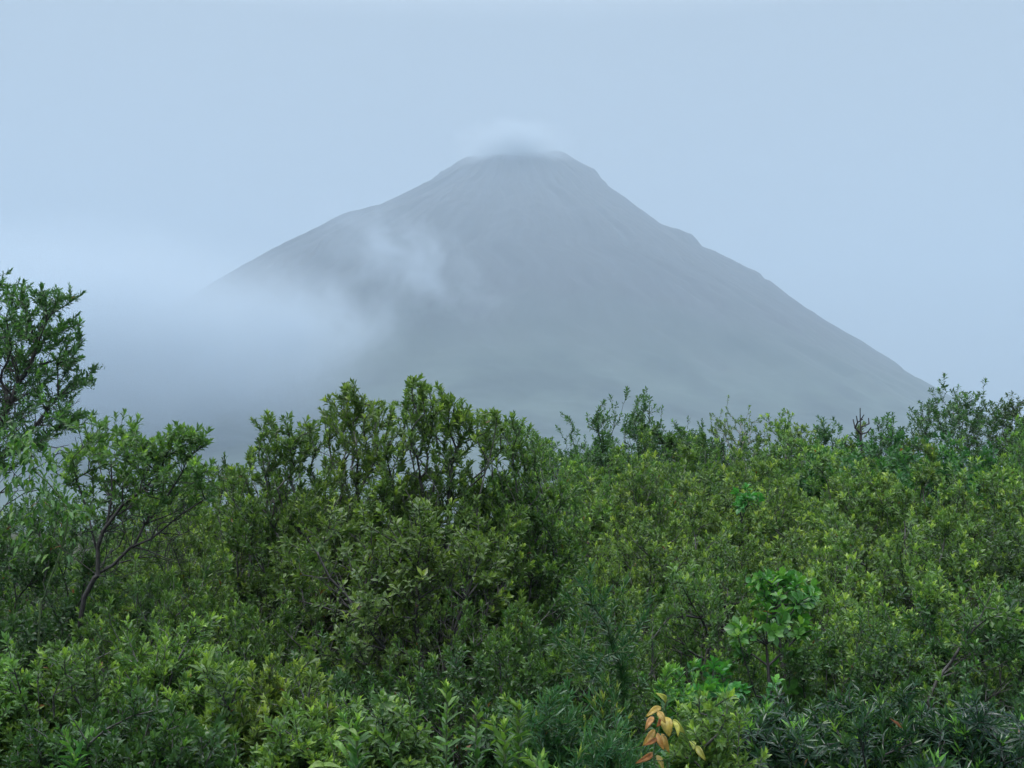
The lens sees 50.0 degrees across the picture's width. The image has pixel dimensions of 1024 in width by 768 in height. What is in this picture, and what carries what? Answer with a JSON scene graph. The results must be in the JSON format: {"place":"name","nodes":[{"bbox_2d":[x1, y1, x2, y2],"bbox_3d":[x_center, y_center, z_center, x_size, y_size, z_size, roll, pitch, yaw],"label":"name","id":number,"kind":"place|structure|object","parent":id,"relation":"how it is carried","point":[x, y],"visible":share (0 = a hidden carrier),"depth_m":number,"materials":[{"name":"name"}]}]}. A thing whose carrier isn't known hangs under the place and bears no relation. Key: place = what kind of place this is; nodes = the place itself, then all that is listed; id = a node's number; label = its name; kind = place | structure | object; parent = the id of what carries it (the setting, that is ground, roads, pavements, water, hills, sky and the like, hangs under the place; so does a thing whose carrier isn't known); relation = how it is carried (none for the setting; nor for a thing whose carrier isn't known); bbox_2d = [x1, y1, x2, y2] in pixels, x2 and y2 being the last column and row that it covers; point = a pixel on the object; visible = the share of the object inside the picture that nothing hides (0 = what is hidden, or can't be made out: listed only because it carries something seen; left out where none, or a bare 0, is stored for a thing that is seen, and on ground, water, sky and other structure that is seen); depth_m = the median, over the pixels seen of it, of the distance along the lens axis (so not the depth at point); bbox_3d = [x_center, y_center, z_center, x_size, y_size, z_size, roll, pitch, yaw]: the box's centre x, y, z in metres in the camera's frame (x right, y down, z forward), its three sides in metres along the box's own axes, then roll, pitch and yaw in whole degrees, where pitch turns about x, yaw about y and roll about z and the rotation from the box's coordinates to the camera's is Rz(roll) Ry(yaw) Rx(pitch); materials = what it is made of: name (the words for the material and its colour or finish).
{"place":"outdoors","nodes":[
{"label":"outdoors","id":0,"kind":"place"},
{"bbox_2d":[3,527,764,744],"bbox_3d":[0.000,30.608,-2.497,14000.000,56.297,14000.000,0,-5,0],"label":"ground","id":1,"kind":"structure","parent":0,"point":[13,536],"depth_m":41.26,"materials":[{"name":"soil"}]},
{"bbox_2d":[0,631,66,767],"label":"shrub","id":2,"kind":"object","parent":1,"relation":"on","point":[11,695],"visible":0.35,"depth_m":4.42,"materials":[{"name":"green plant"}]},
{"bbox_2d":[0,421,101,665],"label":"shrub","id":3,"kind":"object","parent":1,"relation":"on","point":[23,457],"visible":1,"depth_m":5.65,"materials":[{"name":"green plant"}]},
{"bbox_2d":[0,267,104,520],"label":"tree","id":4,"kind":"object","parent":1,"relation":"on","point":[20,359],"visible":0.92,"depth_m":7.46,"materials":[{"name":"green plant"}]},
{"bbox_2d":[0,482,115,619],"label":"shrub","id":5,"kind":"object","parent":1,"relation":"on","point":[16,510],"visible":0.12,"depth_m":13.69,"materials":[{"name":"green plant"}]},
{"bbox_2d":[0,635,127,767],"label":"shrub","id":6,"kind":"object","parent":1,"relation":"on","point":[57,675],"visible":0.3,"depth_m":4.44,"materials":[{"name":"green plant"}]},
{"bbox_2d":[55,727,99,767],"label":"seedling","id":7,"kind":"object","parent":1,"relation":"on","point":[76,761],"visible":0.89,"depth_m":3.87,"materials":[{"name":"green plant"}]},
{"bbox_2d":[0,489,160,710],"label":"shrub","id":8,"kind":"object","parent":1,"relation":"on","point":[26,635],"visible":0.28,"depth_m":6.57,"materials":[{"name":"green plant"}]},
{"bbox_2d":[2,673,195,767],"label":"shrub","id":9,"kind":"object","parent":1,"relation":"on","point":[44,752],"visible":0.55,"depth_m":4.03,"materials":[{"name":"green plant"}]},
{"bbox_2d":[0,514,197,699],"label":"shrub","id":10,"kind":"object","parent":1,"relation":"on","point":[57,593],"visible":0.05,"depth_m":8.83,"materials":[{"name":"green plant"}]},
{"bbox_2d":[42,408,221,677],"bbox_3d":[-2.155,1.612,6.232,1.399,3.020,0.929,-3,-5,32],"label":"tree","id":11,"kind":"object","parent":1,"relation":"on","point":[144,450],"visible":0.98,"depth_m":6.23,"materials":[{"name":"green plant"}]},
{"bbox_2d":[44,480,243,611],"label":"shrub","id":12,"kind":"object","parent":1,"relation":"on","point":[135,534],"visible":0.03,"depth_m":11.79,"materials":[{"name":"green plant"}]},
{"bbox_2d":[89,700,259,767],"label":"shrub","id":13,"kind":"object","parent":1,"relation":"on","point":[181,753],"visible":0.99,"depth_m":3.89,"materials":[{"name":"green plant"}]},
{"bbox_2d":[106,610,255,743],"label":"shrub","id":14,"kind":"object","parent":1,"relation":"on","point":[177,674],"visible":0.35,"depth_m":4.58,"materials":[{"name":"green plant"}]},
{"bbox_2d":[10,537,367,741],"bbox_3d":[-1.868,1.980,6.033,2.206,2.280,2.212,1,-5,-8],"label":"shrub","id":15,"kind":"object","parent":1,"relation":"on","point":[104,634],"visible":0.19,"depth_m":6.00,"materials":[{"name":"green plant"}]},
{"bbox_2d":[57,500,336,689],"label":"shrub","id":16,"kind":"object","parent":1,"relation":"on","point":[190,540],"visible":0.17,"depth_m":8.28,"materials":[{"name":"green plant"}]},
{"bbox_2d":[112,459,324,576],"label":"shrub","id":17,"kind":"object","parent":1,"relation":"on","point":[205,494],"visible":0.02,"depth_m":12.59,"materials":[{"name":"green plant"}]},
{"bbox_2d":[180,646,259,756],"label":"shrub","id":18,"kind":"object","parent":1,"relation":"on","point":[223,701],"visible":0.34,"depth_m":4.23,"materials":[{"name":"green plant"}]},
{"bbox_2d":[114,442,371,624],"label":"shrub","id":19,"kind":"object","parent":1,"relation":"on","point":[212,522],"visible":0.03,"depth_m":10.38,"materials":[{"name":"green plant"}]},
{"bbox_2d":[104,582,441,758],"bbox_3d":[-1.303,2.110,5.963,1.871,2.023,1.937,0,-5,-6],"label":"shrub","id":20,"kind":"object","parent":1,"relation":"on","point":[259,636],"visible":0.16,"depth_m":5.91,"materials":[{"name":"green plant"}]},
{"bbox_2d":[194,409,353,668],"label":"shrub","id":21,"kind":"object","parent":1,"relation":"on","point":[250,512],"visible":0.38,"depth_m":7.80,"materials":[{"name":"green plant"}]},
{"bbox_2d":[228,642,346,767],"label":"shrub","id":22,"kind":"object","parent":1,"relation":"on","point":[268,698],"visible":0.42,"depth_m":4.36,"materials":[{"name":"green plant"}]},
{"bbox_2d":[240,691,373,767],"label":"shrub","id":23,"kind":"object","parent":1,"relation":"on","point":[304,743],"visible":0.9,"depth_m":3.96,"materials":[{"name":"green plant"}]},
{"bbox_2d":[309,726,358,767],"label":"vine","id":24,"kind":"object","parent":1,"relation":"on","point":[334,743],"visible":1,"depth_m":3.40,"materials":[{"name":"green plant"}]},
{"bbox_2d":[197,628,477,767],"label":"shrub","id":25,"kind":"object","parent":1,"relation":"on","point":[341,677],"visible":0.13,"depth_m":5.24,"materials":[{"name":"green plant"}]},
{"bbox_2d":[261,377,444,746],"bbox_3d":[-1.001,1.593,7.342,1.249,3.280,1.378,0,-5,0],"label":"shrub","id":26,"kind":"object","parent":1,"relation":"on","point":[347,501],"visible":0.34,"depth_m":7.20,"materials":[{"name":"green plant"}]},
{"bbox_2d":[334,709,373,767],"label":"seedling","id":27,"kind":"object","parent":1,"relation":"on","point":[354,748],"visible":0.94,"depth_m":3.57,"materials":[{"name":"green plant"}]},
{"bbox_2d":[368,726,402,767],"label":"seedling","id":28,"kind":"object","parent":1,"relation":"on","point":[391,747],"visible":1,"depth_m":3.62,"materials":[{"name":"green plant"}]},
{"bbox_2d":[331,686,445,767],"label":"shrub","id":29,"kind":"object","parent":1,"relation":"on","point":[415,743],"visible":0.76,"depth_m":4.22,"materials":[{"name":"green plant"}]},
{"bbox_2d":[277,473,517,736],"bbox_3d":[-0.676,1.793,5.789,1.423,2.650,1.234,0,-5,0],"label":"shrub","id":30,"kind":"object","parent":1,"relation":"on","point":[371,602],"visible":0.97,"depth_m":5.85,"materials":[{"name":"green plant"}]},
{"bbox_2d":[345,372,538,741],"bbox_3d":[-0.445,1.550,6.848,1.288,3.287,1.274,-4,-6,37],"label":"shrub","id":31,"kind":"object","parent":1,"relation":"on","point":[442,405],"visible":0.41,"depth_m":6.82,"materials":[{"name":"green plant"}]},
{"bbox_2d":[430,678,462,767],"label":"seedling","id":32,"kind":"object","parent":1,"relation":"on","point":[449,701],"visible":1,"depth_m":3.78,"materials":[{"name":"green plant"}]},
{"bbox_2d":[462,695,493,767],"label":"seedling","id":33,"kind":"object","parent":1,"relation":"on","point":[476,751],"visible":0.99,"depth_m":3.78,"materials":[{"name":"green plant"}]},
{"bbox_2d":[457,695,530,767],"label":"shrub","id":34,"kind":"object","parent":1,"relation":"on","point":[487,738],"visible":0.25,"depth_m":4.37,"materials":[{"name":"green plant"}]},
{"bbox_2d":[481,713,520,767],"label":"seedling","id":35,"kind":"object","parent":1,"relation":"on","point":[502,746],"visible":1,"depth_m":3.48,"materials":[{"name":"green plant"}]},
{"bbox_2d":[499,691,532,767],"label":"seedling","id":36,"kind":"object","parent":1,"relation":"on","point":[518,723],"visible":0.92,"depth_m":3.75,"materials":[{"name":"green plant"}]},
{"bbox_2d":[451,410,587,690],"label":"shrub","id":37,"kind":"object","parent":1,"relation":"on","point":[555,568],"visible":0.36,"depth_m":7.32,"materials":[{"name":"green plant"}]},
{"bbox_2d":[362,571,681,767],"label":"shrub","id":38,"kind":"object","parent":1,"relation":"on","point":[491,643],"visible":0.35,"depth_m":5.55,"materials":[{"name":"green plant"}]},
{"bbox_2d":[360,611,696,767],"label":"shrub","id":39,"kind":"object","parent":1,"relation":"on","point":[539,685],"visible":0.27,"depth_m":5.41,"materials":[{"name":"green plant"}]},
{"bbox_2d":[518,745,557,767],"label":"seedling","id":40,"kind":"object","parent":1,"relation":"on","point":[532,761],"visible":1,"depth_m":3.44,"materials":[{"name":"green plant"}]},
{"bbox_2d":[523,426,560,507],"bbox_3d":[0.297,2.054,12.281,0.648,3.208,0.497,4,-6,-43],"label":"tree","id":41,"kind":"object","parent":1,"relation":"on","point":[533,435],"visible":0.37,"depth_m":12.33,"materials":[{"name":"green plant"}]},
{"bbox_2d":[489,675,597,767],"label":"shrub","id":42,"kind":"object","parent":1,"relation":"on","point":[552,739],"visible":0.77,"depth_m":4.00,"materials":[{"name":"green plant"}]},
{"bbox_2d":[486,434,612,499],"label":"shrub","id":43,"kind":"object","parent":1,"relation":"on","point":[571,452],"visible":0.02,"depth_m":20.96,"materials":[{"name":"green plant"}]},
{"bbox_2d":[451,440,659,578],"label":"shrub","id":44,"kind":"object","parent":1,"relation":"on","point":[579,476],"visible":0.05,"depth_m":14.83,"materials":[{"name":"green plant"}]},
{"bbox_2d":[565,672,633,744],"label":"shrub","id":45,"kind":"object","parent":1,"relation":"on","point":[616,693],"visible":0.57,"depth_m":4.17,"materials":[{"name":"green plant"}]},
{"bbox_2d":[545,558,656,745],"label":"shrub","id":46,"kind":"object","parent":1,"relation":"on","point":[619,658],"visible":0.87,"depth_m":4.94,"materials":[{"name":"green plant"}]},
{"bbox_2d":[556,708,663,767],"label":"shrub","id":47,"kind":"object","parent":1,"relation":"on","point":[608,753],"visible":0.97,"depth_m":3.87,"materials":[{"name":"green plant"}]},
{"bbox_2d":[512,449,721,649],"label":"shrub","id":48,"kind":"object","parent":1,"relation":"on","point":[605,494],"visible":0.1,"depth_m":10.71,"materials":[{"name":"green plant"}]},
{"bbox_2d":[540,385,693,513],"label":"shrub","id":49,"kind":"object","parent":1,"relation":"on","point":[597,450],"visible":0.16,"depth_m":19.78,"materials":[{"name":"green plant"}]},
{"bbox_2d":[484,504,768,726],"bbox_3d":[1.039,2.134,8.539,2.221,2.402,2.299,-3,-6,34],"label":"shrub","id":50,"kind":"object","parent":1,"relation":"on","point":[632,546],"visible":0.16,"depth_m":8.27,"materials":[{"name":"green plant"}]},
{"bbox_2d":[546,427,724,560],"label":"shrub","id":51,"kind":"object","parent":1,"relation":"on","point":[619,468],"visible":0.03,"depth_m":14.82,"materials":[{"name":"green plant"}]},
{"bbox_2d":[638,422,689,470],"bbox_3d":[2.466,2.353,17.941,0.886,3.473,0.405,2,-5,-22],"label":"tree","id":52,"kind":"object","parent":1,"relation":"on","point":[658,434],"visible":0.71,"depth_m":18.07,"materials":[{"name":"green plant"}]},
{"bbox_2d":[652,665,679,767],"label":"seedling","id":53,"kind":"object","parent":1,"relation":"on","point":[667,679],"visible":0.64,"depth_m":4.05,"materials":[{"name":"green plant"}]},
{"bbox_2d":[635,693,705,767],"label":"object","id":54,"kind":"object","parent":1,"relation":"on","point":[666,724],"visible":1,"depth_m":3.50,"materials":[{"name":"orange plant"}]},
{"bbox_2d":[633,425,709,477],"bbox_3d":[2.600,2.402,18.251,1.549,3.419,1.173,4,-6,-39],"label":"tree","id":55,"kind":"object","parent":1,"relation":"on","point":[687,443],"visible":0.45,"depth_m":18.28,"materials":[{"name":"green plant"}]},
{"bbox_2d":[546,438,811,627],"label":"shrub","id":56,"kind":"object","parent":1,"relation":"on","point":[622,495],"visible":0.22,"depth_m":10.48,"materials":[{"name":"green plant"}]},
{"bbox_2d":[639,657,721,767],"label":"shrub","id":57,"kind":"object","parent":1,"relation":"on","point":[678,689],"visible":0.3,"depth_m":4.35,"materials":[{"name":"green plant"}]},
{"bbox_2d":[597,415,773,494],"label":"shrub","id":58,"kind":"object","parent":1,"relation":"on","point":[710,441],"visible":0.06,"depth_m":19.49,"materials":[{"name":"green plant"}]},
{"bbox_2d":[655,558,720,701],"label":"shrub","id":59,"kind":"object","parent":1,"relation":"on","point":[680,580],"visible":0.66,"depth_m":6.25,"materials":[{"name":"green plant"}]},
{"bbox_2d":[568,496,813,704],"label":"shrub","id":60,"kind":"object","parent":1,"relation":"on","point":[720,547],"visible":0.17,"depth_m":8.16,"materials":[{"name":"green plant"}]},
{"bbox_2d":[533,546,891,756],"bbox_3d":[1.058,2.080,6.402,2.094,2.164,2.099,4,-6,-37],"label":"shrub","id":61,"kind":"object","parent":1,"relation":"on","point":[712,619],"visible":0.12,"depth_m":6.35,"materials":[{"name":"green plant"}]},
{"bbox_2d":[664,687,771,767],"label":"shrub","id":62,"kind":"object","parent":1,"relation":"on","point":[718,754],"visible":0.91,"depth_m":3.95,"materials":[{"name":"green plant"}]},
{"bbox_2d":[653,427,803,570],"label":"shrub","id":63,"kind":"object","parent":1,"relation":"on","point":[715,485],"visible":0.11,"depth_m":14.61,"materials":[{"name":"green plant"}]},
{"bbox_2d":[688,655,784,726],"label":"shrub","id":64,"kind":"object","parent":1,"relation":"on","point":[710,683],"visible":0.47,"depth_m":4.99,"materials":[{"name":"green plant"}]},
{"bbox_2d":[711,482,764,551],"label":"shrub","id":65,"kind":"object","parent":1,"relation":"on","point":[743,497],"visible":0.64,"depth_m":9.39,"materials":[{"name":"green plant"}]},
{"bbox_2d":[709,395,767,465],"bbox_3d":[3.722,2.132,17.938,0.908,3.908,1.241,0,-5,0],"label":"tree","id":66,"kind":"object","parent":1,"relation":"on","point":[740,420],"visible":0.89,"depth_m":17.98,"materials":[{"name":"green plant"}]},
{"bbox_2d":[701,430,800,480],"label":"shrub","id":67,"kind":"object","parent":1,"relation":"on","point":[759,439],"visible":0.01,"depth_m":19.64,"materials":[{"name":"green plant"}]},
{"bbox_2d":[695,683,841,767],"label":"shrub","id":68,"kind":"object","parent":1,"relation":"on","point":[769,727],"visible":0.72,"depth_m":4.32,"materials":[{"name":"green plant"}]},
{"bbox_2d":[661,455,879,596],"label":"shrub","id":69,"kind":"object","parent":1,"relation":"on","point":[782,492],"visible":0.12,"depth_m":10.46,"materials":[{"name":"green plant"}]},
{"bbox_2d":[723,600,823,709],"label":"shrub","id":70,"kind":"object","parent":1,"relation":"on","point":[736,629],"visible":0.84,"depth_m":5.51,"materials":[{"name":"green plant"}]},
{"bbox_2d":[707,413,842,496],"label":"shrub","id":71,"kind":"object","parent":1,"relation":"on","point":[768,437],"visible":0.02,"depth_m":19.11,"materials":[{"name":"green plant"}]},
{"bbox_2d":[759,408,793,455],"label":"tree","id":72,"kind":"object","parent":1,"relation":"on","point":[779,414],"visible":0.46,"depth_m":15.64,"materials":[{"name":"green plant"}]},
{"bbox_2d":[695,417,868,516],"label":"shrub","id":73,"kind":"object","parent":1,"relation":"on","point":[783,463],"visible":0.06,"depth_m":14.27,"materials":[{"name":"green plant"}]},
{"bbox_2d":[745,564,822,703],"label":"shrub","id":74,"kind":"object","parent":1,"relation":"on","point":[789,581],"visible":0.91,"depth_m":5.92,"materials":[{"name":"green plant"}]},
{"bbox_2d":[785,422,815,466],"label":"tree","id":75,"kind":"object","parent":1,"relation":"on","point":[796,429],"visible":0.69,"depth_m":15.54,"materials":[{"name":"green plant"}]},
{"bbox_2d":[799,415,853,452],"bbox_3d":[5.055,2.255,17.402,0.835,3.564,0.934,-3,-5,32],"label":"tree","id":76,"kind":"object","parent":1,"relation":"on","point":[822,434],"visible":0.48,"depth_m":17.37,"materials":[{"name":"green plant"}]},
{"bbox_2d":[704,501,976,680],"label":"shrub","id":77,"kind":"object","parent":1,"relation":"on","point":[807,557],"visible":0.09,"depth_m":8.32,"materials":[{"name":"green plant"}]},
{"bbox_2d":[671,530,1020,727],"bbox_3d":[2.204,2.038,6.611,2.080,2.286,2.067,1,-5,-12],"label":"shrub","id":78,"kind":"object","parent":1,"relation":"on","point":[829,608],"visible":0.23,"depth_m":6.38,"materials":[{"name":"green plant"}]},
{"bbox_2d":[716,604,979,729],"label":"shrub","id":79,"kind":"object","parent":1,"relation":"on","point":[882,676],"visible":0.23,"depth_m":5.43,"materials":[{"name":"green plant"}]},
{"bbox_2d":[740,447,966,590],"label":"shrub","id":80,"kind":"object","parent":1,"relation":"on","point":[872,480],"visible":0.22,"depth_m":10.62,"materials":[{"name":"green plant"}]},
{"bbox_2d":[851,408,870,458],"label":"dead tree","id":81,"kind":"object","parent":1,"relation":"on","point":[860,431],"visible":0.34,"depth_m":17.47,"materials":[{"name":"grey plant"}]},
{"bbox_2d":[750,429,973,532],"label":"shrub","id":82,"kind":"object","parent":1,"relation":"on","point":[889,459],"visible":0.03,"depth_m":14.02,"materials":[{"name":"green plant"}]},
{"bbox_2d":[791,420,938,473],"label":"shrub","id":83,"kind":"object","parent":1,"relation":"on","point":[850,445],"visible":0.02,"depth_m":18.88,"materials":[{"name":"green plant"}]},
{"bbox_2d":[789,676,943,767],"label":"shrub","id":84,"kind":"object","parent":1,"relation":"on","point":[876,734],"visible":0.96,"depth_m":4.31,"materials":[{"name":"green plant"}]},
{"bbox_2d":[868,411,908,466],"bbox_3d":[6.141,2.255,17.895,0.698,3.662,0.984,-2,-5,19],"label":"tree","id":85,"kind":"object","parent":1,"relation":"on","point":[883,438],"visible":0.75,"depth_m":18.03,"materials":[{"name":"green plant"}]},
{"bbox_2d":[763,572,1023,729],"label":"shrub","id":86,"kind":"object","parent":1,"relation":"on","point":[933,592],"visible":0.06,"depth_m":6.24,"materials":[{"name":"green plant"}]},
{"bbox_2d":[777,482,1023,684],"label":"shrub","id":87,"kind":"object","parent":1,"relation":"on","point":[894,570],"visible":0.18,"depth_m":7.88,"materials":[{"name":"green plant"}]},
{"bbox_2d":[849,415,963,478],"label":"shrub","id":88,"kind":"object","parent":1,"relation":"on","point":[906,441],"visible":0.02,"depth_m":18.81,"materials":[{"name":"green plant"}]},
{"bbox_2d":[797,438,1023,609],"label":"shrub","id":89,"kind":"object","parent":1,"relation":"on","point":[932,454],"visible":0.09,"depth_m":10.65,"materials":[{"name":"green plant"}]},
{"bbox_2d":[818,574,1023,758],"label":"shrub","id":90,"kind":"object","parent":1,"relation":"on","point":[1005,643],"visible":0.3,"depth_m":5.89,"materials":[{"name":"green plant"}]},
{"bbox_2d":[845,429,1023,549],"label":"shrub","id":91,"kind":"object","parent":1,"relation":"on","point":[954,458],"visible":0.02,"depth_m":12.89,"materials":[{"name":"green plant"}]},
{"bbox_2d":[864,452,1023,608],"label":"shrub","id":92,"kind":"object","parent":1,"relation":"on","point":[1016,485],"visible":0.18,"depth_m":10.14,"materials":[{"name":"green plant"}]},
{"bbox_2d":[872,414,1023,537],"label":"shrub","id":93,"kind":"object","parent":1,"relation":"on","point":[1015,434],"visible":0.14,"depth_m":12.77,"materials":[{"name":"green plant"}]},
{"bbox_2d":[890,504,1023,709],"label":"shrub","id":94,"kind":"object","parent":1,"relation":"on","point":[1000,544],"visible":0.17,"depth_m":7.91,"materials":[{"name":"green plant"}]},
{"bbox_2d":[906,373,1012,462],"bbox_3d":[7.268,1.970,17.860,2.956,4.290,1.605,5,-6,-44],"label":"tree","id":95,"kind":"object","parent":1,"relation":"on","point":[962,413],"visible":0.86,"depth_m":17.75,"materials":[{"name":"green plant"}]},
{"bbox_2d":[900,689,1023,767],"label":"shrub","id":96,"kind":"object","parent":1,"relation":"on","point":[961,740],"visible":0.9,"depth_m":4.31,"materials":[{"name":"green plant"}]},
{"bbox_2d":[913,574,1023,716],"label":"shrub","id":97,"kind":"object","parent":1,"relation":"on","point":[990,618],"visible":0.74,"depth_m":5.80,"materials":[{"name":"green plant"}]},
{"bbox_2d":[951,415,1023,471],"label":"shrub","id":98,"kind":"object","parent":1,"relation":"on","point":[999,452],"visible":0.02,"depth_m":20.05,"materials":[{"name":"green plant"}]},
{"bbox_2d":[974,390,1023,464],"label":"tree","id":99,"kind":"object","parent":1,"relation":"on","point":[1007,412],"visible":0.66,"depth_m":18.46,"materials":[{"name":"green plant"}]},
{"bbox_2d":[0,150,1014,531],"bbox_3d":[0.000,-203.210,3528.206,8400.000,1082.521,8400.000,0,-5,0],"label":"mountain","id":100,"kind":"structure","parent":0,"point":[540,290],"depth_m":2397.21,"materials":[{"name":"grey stone"}]},
{"bbox_2d":[0,0,1023,427],"label":"sky","id":101,"kind":"structure","parent":0,"point":[863,158],"materials":[{"name":"blue"}]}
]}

